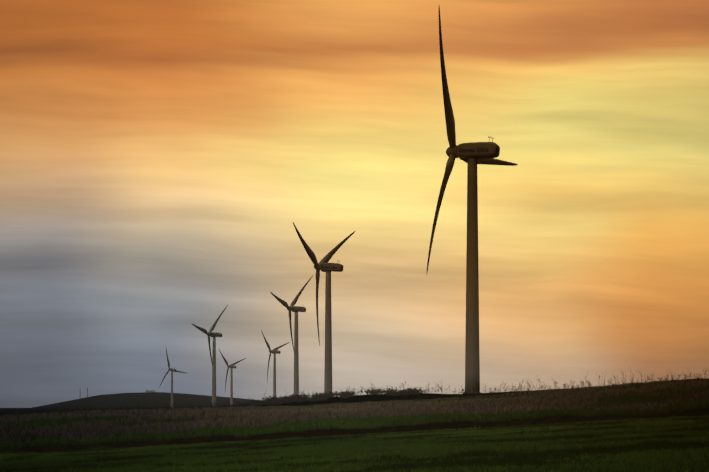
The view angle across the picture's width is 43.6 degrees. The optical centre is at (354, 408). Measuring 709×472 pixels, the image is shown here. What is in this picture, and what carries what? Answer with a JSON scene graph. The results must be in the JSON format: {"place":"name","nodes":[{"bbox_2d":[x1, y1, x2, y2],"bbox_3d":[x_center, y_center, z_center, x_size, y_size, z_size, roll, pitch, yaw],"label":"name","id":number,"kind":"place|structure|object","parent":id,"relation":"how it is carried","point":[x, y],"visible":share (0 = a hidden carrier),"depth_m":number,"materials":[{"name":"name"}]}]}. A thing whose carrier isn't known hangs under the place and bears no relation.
{"place":"outdoors","nodes":[
{"label":"outdoors","id":0,"kind":"place"},
{"bbox_2d":[0,385,708,471],"bbox_3d":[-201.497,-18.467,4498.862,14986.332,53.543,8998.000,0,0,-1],"label":"terrain","id":1,"kind":"structure","parent":0,"point":[146,400],"depth_m":45.91,"materials":[{"name":"green plant"}]},
{"bbox_2d":[159,349,185,407],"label":"turbine","id":2,"kind":"object","parent":1,"relation":"on","point":[172,370],"visible":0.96,"depth_m":942.72,"materials":[{"name":"paint"}]},
{"bbox_2d":[191,305,227,406],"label":"turbine","id":3,"kind":"object","parent":1,"relation":"on","point":[210,333],"visible":0.98,"depth_m":532.68,"materials":[{"name":"paint"}]},
{"bbox_2d":[219,350,245,405],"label":"turbine","id":4,"kind":"object","parent":1,"relation":"on","point":[231,366],"visible":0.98,"depth_m":842.98,"materials":[{"name":"paint"}]},
{"bbox_2d":[261,330,289,397],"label":"turbine","id":5,"kind":"object","parent":1,"relation":"on","point":[274,351],"visible":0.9,"depth_m":712.49,"materials":[{"name":"paint"}]},
{"bbox_2d":[270,277,311,395],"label":"turbine","id":6,"kind":"object","parent":1,"relation":"on","point":[293,308],"visible":0.98,"depth_m":441.98,"materials":[{"name":"paint"}]},
{"bbox_2d":[293,222,354,393],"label":"turbine","id":7,"kind":"object","parent":1,"relation":"on","point":[323,265],"visible":0.96,"depth_m":288.12,"materials":[{"name":"paint"}]},
{"bbox_2d":[225,387,426,406],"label":"shrubs","id":8,"kind":"object","parent":1,"relation":"on","point":[314,397],"visible":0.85,"depth_m":141.81,"materials":[{"name":"green plant"}]},
{"bbox_2d":[0,414,708,471],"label":"field grass","id":9,"kind":"structure","parent":1,"relation":"on","point":[561,447],"depth_m":29.90,"materials":[{"name":"green plant"}]},
{"bbox_2d":[0,378,708,450],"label":"field","id":10,"kind":"structure","parent":1,"relation":"on","point":[675,401],"depth_m":55.09,"materials":[{"name":"green plant"}]},
{"bbox_2d":[4,370,708,442],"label":"weeds","id":11,"kind":"object","parent":1,"relation":"on","point":[504,394],"visible":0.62,"depth_m":72.05,"materials":[{"name":"brown plant"}]},
{"bbox_2d":[427,7,517,393],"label":"turbine","id":12,"kind":"object","parent":1,"relation":"on","point":[472,154],"visible":0.98,"depth_m":161.93,"materials":[{"name":"paint"}]},
{"bbox_2d":[0,0,708,407],"label":"sky","id":13,"kind":"structure","parent":0,"point":[160,159],"materials":[{"name":"orange"}]}
]}

